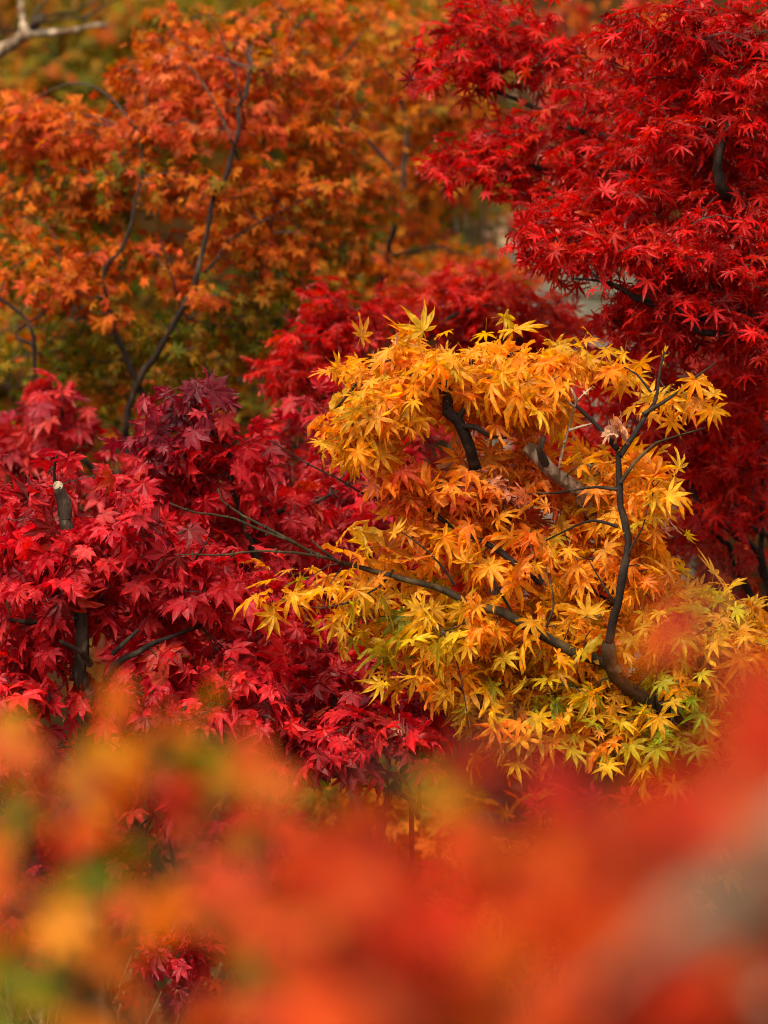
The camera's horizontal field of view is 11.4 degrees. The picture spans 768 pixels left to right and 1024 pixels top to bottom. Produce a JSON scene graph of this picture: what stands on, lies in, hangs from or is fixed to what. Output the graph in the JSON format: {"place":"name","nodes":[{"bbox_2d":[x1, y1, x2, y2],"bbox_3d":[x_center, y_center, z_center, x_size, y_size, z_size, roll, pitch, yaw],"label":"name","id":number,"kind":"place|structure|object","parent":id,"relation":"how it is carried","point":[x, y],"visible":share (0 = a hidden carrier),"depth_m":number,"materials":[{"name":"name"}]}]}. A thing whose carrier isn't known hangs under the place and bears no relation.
{"place":"outdoors","nodes":[
{"label":"outdoors","id":0,"kind":"place"},
{"bbox_2d":[0,0,767,1023],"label":"ground","id":1,"kind":"structure","parent":0,"point":[606,782],"depth_m":12.04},
{"bbox_2d":[0,0,115,58],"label":"bare tree","id":2,"kind":"object","parent":1,"relation":"on","point":[32,29],"visible":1,"depth_m":8.96,"materials":[{"name":"beige plant"}]},
{"bbox_2d":[0,735,218,1005],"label":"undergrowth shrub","id":3,"kind":"object","parent":1,"relation":"on","point":[38,853],"visible":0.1,"depth_m":6.85,"materials":[{"name":"orange plant"}]},
{"bbox_2d":[0,0,226,511],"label":"slope tree","id":4,"kind":"object","parent":1,"relation":"on","point":[38,63],"visible":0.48,"depth_m":11.80,"materials":[{"name":"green plant"}]},
{"bbox_2d":[0,368,226,988],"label":"rose maple tree","id":5,"kind":"object","parent":1,"relation":"on","point":[50,417],"visible":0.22,"depth_m":7.14,"materials":[{"name":"red plant"}]},
{"bbox_2d":[1,807,235,1013],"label":"maple leaves","id":6,"kind":"object","parent":1,"relation":"on","point":[196,958],"visible":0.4,"depth_m":6.04,"materials":[{"name":"red plant"}]},
{"bbox_2d":[0,177,272,512],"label":"slope tree","id":7,"kind":"object","parent":1,"relation":"on","point":[133,301],"visible":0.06,"depth_m":12.11,"materials":[{"name":"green plant"}]},
{"bbox_2d":[2,483,276,735],"bbox_3d":[-0.581,0.342,10.635,1.298,0.986,0.833,0,4,0],"label":"slope tree","id":8,"kind":"object","parent":1,"relation":"on","point":[99,651],"visible":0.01,"depth_m":10.57,"materials":[{"name":"red plant"}]},
{"bbox_2d":[0,447,310,1019],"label":"crimson maple tree","id":9,"kind":"object","parent":1,"relation":"on","point":[43,555],"visible":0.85,"depth_m":5.96,"materials":[{"name":"red plant"}]},
{"bbox_2d":[0,670,328,1023],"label":"orange shrub","id":10,"kind":"object","parent":1,"relation":"on","point":[93,958],"visible":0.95,"depth_m":2.10,"materials":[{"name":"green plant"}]},
{"bbox_2d":[0,256,380,1000],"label":"mossy maple tree","id":11,"kind":"object","parent":1,"relation":"on","point":[12,392],"visible":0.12,"depth_m":8.67,"materials":[{"name":"green plant"}]},
{"bbox_2d":[0,0,417,1023],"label":"orange maple tree","id":12,"kind":"object","parent":1,"relation":"on","point":[50,130],"visible":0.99,"depth_m":7.60,"materials":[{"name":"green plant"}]},
{"bbox_2d":[107,791,310,1023],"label":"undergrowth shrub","id":13,"kind":"object","parent":1,"relation":"on","point":[149,980],"visible":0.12,"depth_m":7.06,"materials":[{"name":"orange plant"}]},
{"bbox_2d":[0,0,520,361],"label":"slope tree","id":14,"kind":"object","parent":1,"relation":"on","point":[7,8],"visible":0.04,"depth_m":13.66,"materials":[{"name":"orange plant"}]},
{"bbox_2d":[0,912,544,1023],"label":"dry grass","id":15,"kind":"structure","parent":1,"relation":"on","point":[117,995],"depth_m":7.74,"materials":[{"name":"plant"}]},
{"bbox_2d":[99,365,450,984],"bbox_3d":[-0.091,0.601,6.550,0.545,1.716,0.806,2,4,23],"label":"burgundy maple tree","id":16,"kind":"object","parent":1,"relation":"on","point":[198,453],"visible":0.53,"depth_m":6.33,"materials":[{"name":"red plant"}]},
{"bbox_2d":[124,0,438,438],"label":"slope tree","id":17,"kind":"object","parent":1,"relation":"on","point":[228,6],"visible":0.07,"depth_m":12.55,"materials":[{"name":"orange plant"}]},
{"bbox_2d":[263,661,460,952],"bbox_3d":[-0.065,0.867,6.160,0.427,1.280,0.548,0,4,0],"label":"maple tree","id":18,"kind":"object","parent":1,"relation":"on","point":[350,728],"visible":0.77,"depth_m":6.00,"materials":[{"name":"red plant"}]},
{"bbox_2d":[251,748,506,964],"bbox_3d":[-0.031,0.906,7.635,0.552,0.992,0.481,0,4,0],"label":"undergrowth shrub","id":19,"kind":"object","parent":1,"relation":"on","point":[329,796],"visible":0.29,"depth_m":7.52,"materials":[{"name":"orange plant"}]},
{"bbox_2d":[15,214,765,1023],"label":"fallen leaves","id":20,"kind":"object","parent":1,"relation":"on","point":[205,836],"visible":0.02,"depth_m":10.71,"materials":[{"name":"brown plant"}]},
{"bbox_2d":[275,0,544,942],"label":"golden orange maple tree","id":21,"kind":"object","parent":1,"relation":"on","point":[399,130],"visible":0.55,"depth_m":8.60,"materials":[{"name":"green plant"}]},
{"bbox_2d":[170,754,675,1023],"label":"vermilion shrub","id":22,"kind":"object","parent":1,"relation":"on","point":[317,906],"visible":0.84,"depth_m":1.49,"materials":[{"name":"red plant"}]},
{"bbox_2d":[239,257,626,823],"bbox_3d":[0.051,0.457,7.394,0.858,1.894,0.440,-2,5,-28],"label":"bright red maple tree","id":23,"kind":"object","parent":1,"relation":"on","point":[464,306],"visible":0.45,"depth_m":7.26,"materials":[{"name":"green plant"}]},
{"bbox_2d":[326,0,540,351],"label":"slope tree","id":24,"kind":"object","parent":1,"relation":"on","point":[435,18],"visible":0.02,"depth_m":13.19,"materials":[{"name":"orange plant"}]},
{"bbox_2d":[169,300,767,796],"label":"amber maple tree","id":25,"kind":"object","parent":1,"relation":"on","point":[593,700],"visible":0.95,"depth_m":5.93,"materials":[{"name":"orange plant"}]},
{"bbox_2d":[449,205,534,821],"bbox_3d":[0.295,0.025,10.402,0.250,1.739,0.191,0,4,0],"label":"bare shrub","id":26,"kind":"object","parent":1,"relation":"on","point":[501,245],"visible":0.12,"depth_m":10.39,"materials":[{"name":"grey plant"}]},
{"bbox_2d":[405,124,614,298],"bbox_3d":[0.422,-0.524,12.074,0.865,1.451,0.820,0,4,0],"label":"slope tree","id":27,"kind":"object","parent":1,"relation":"on","point":[506,209],"visible":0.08,"depth_m":11.99,"materials":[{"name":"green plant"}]},
{"bbox_2d":[498,3,595,297],"bbox_3d":[0.506,-0.623,11.678,0.355,1.929,0.285,3,5,40],"label":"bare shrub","id":28,"kind":"object","parent":1,"relation":"on","point":[513,93],"visible":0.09,"depth_m":11.60,"materials":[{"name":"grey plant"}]},
{"bbox_2d":[397,331,707,830],"bbox_3d":[0.346,0.238,10.222,1.046,1.451,0.721,0,4,0],"label":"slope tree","id":29,"kind":"object","parent":1,"relation":"on","point":[498,792],"visible":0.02,"depth_m":10.19,"materials":[{"name":"orange plant"}]},
{"bbox_2d":[419,779,719,995],"bbox_3d":[0.353,0.967,6.932,0.622,1.001,0.484,0,4,0],"label":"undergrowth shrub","id":30,"kind":"object","parent":1,"relation":"on","point":[710,869],"visible":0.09,"depth_m":6.86,"materials":[{"name":"red plant"}]},
{"bbox_2d":[388,0,767,389],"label":"scarlet maple tree","id":31,"kind":"object","parent":1,"relation":"on","point":[700,270],"visible":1,"depth_m":6.43,"materials":[{"name":"red plant"}]},
{"bbox_2d":[464,240,730,699],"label":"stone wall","id":32,"kind":"structure","parent":1,"relation":"on","point":[593,304],"depth_m":11.09,"materials":[{"name":"grey stone"}]},
{"bbox_2d":[437,573,767,1023],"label":"blurred foliage","id":33,"kind":"object","parent":1,"relation":"on","point":[662,950],"visible":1,"depth_m":1.34,"materials":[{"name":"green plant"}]},
{"bbox_2d":[515,0,715,649],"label":"slope tree","id":34,"kind":"object","parent":1,"relation":"on","point":[582,12],"visible":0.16,"depth_m":11.35,"materials":[{"name":"red plant"}]},
{"bbox_2d":[546,335,767,641],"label":"shaded scarlet maple tree","id":35,"kind":"object","parent":1,"relation":"on","point":[727,471],"visible":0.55,"depth_m":6.83,"materials":[{"name":"red plant"}]},
{"bbox_2d":[595,66,767,748],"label":"slope tree","id":36,"kind":"object","parent":1,"relation":"on","point":[695,367],"depth_m":10.80,"materials":[{"name":"red plant"}]}
]}

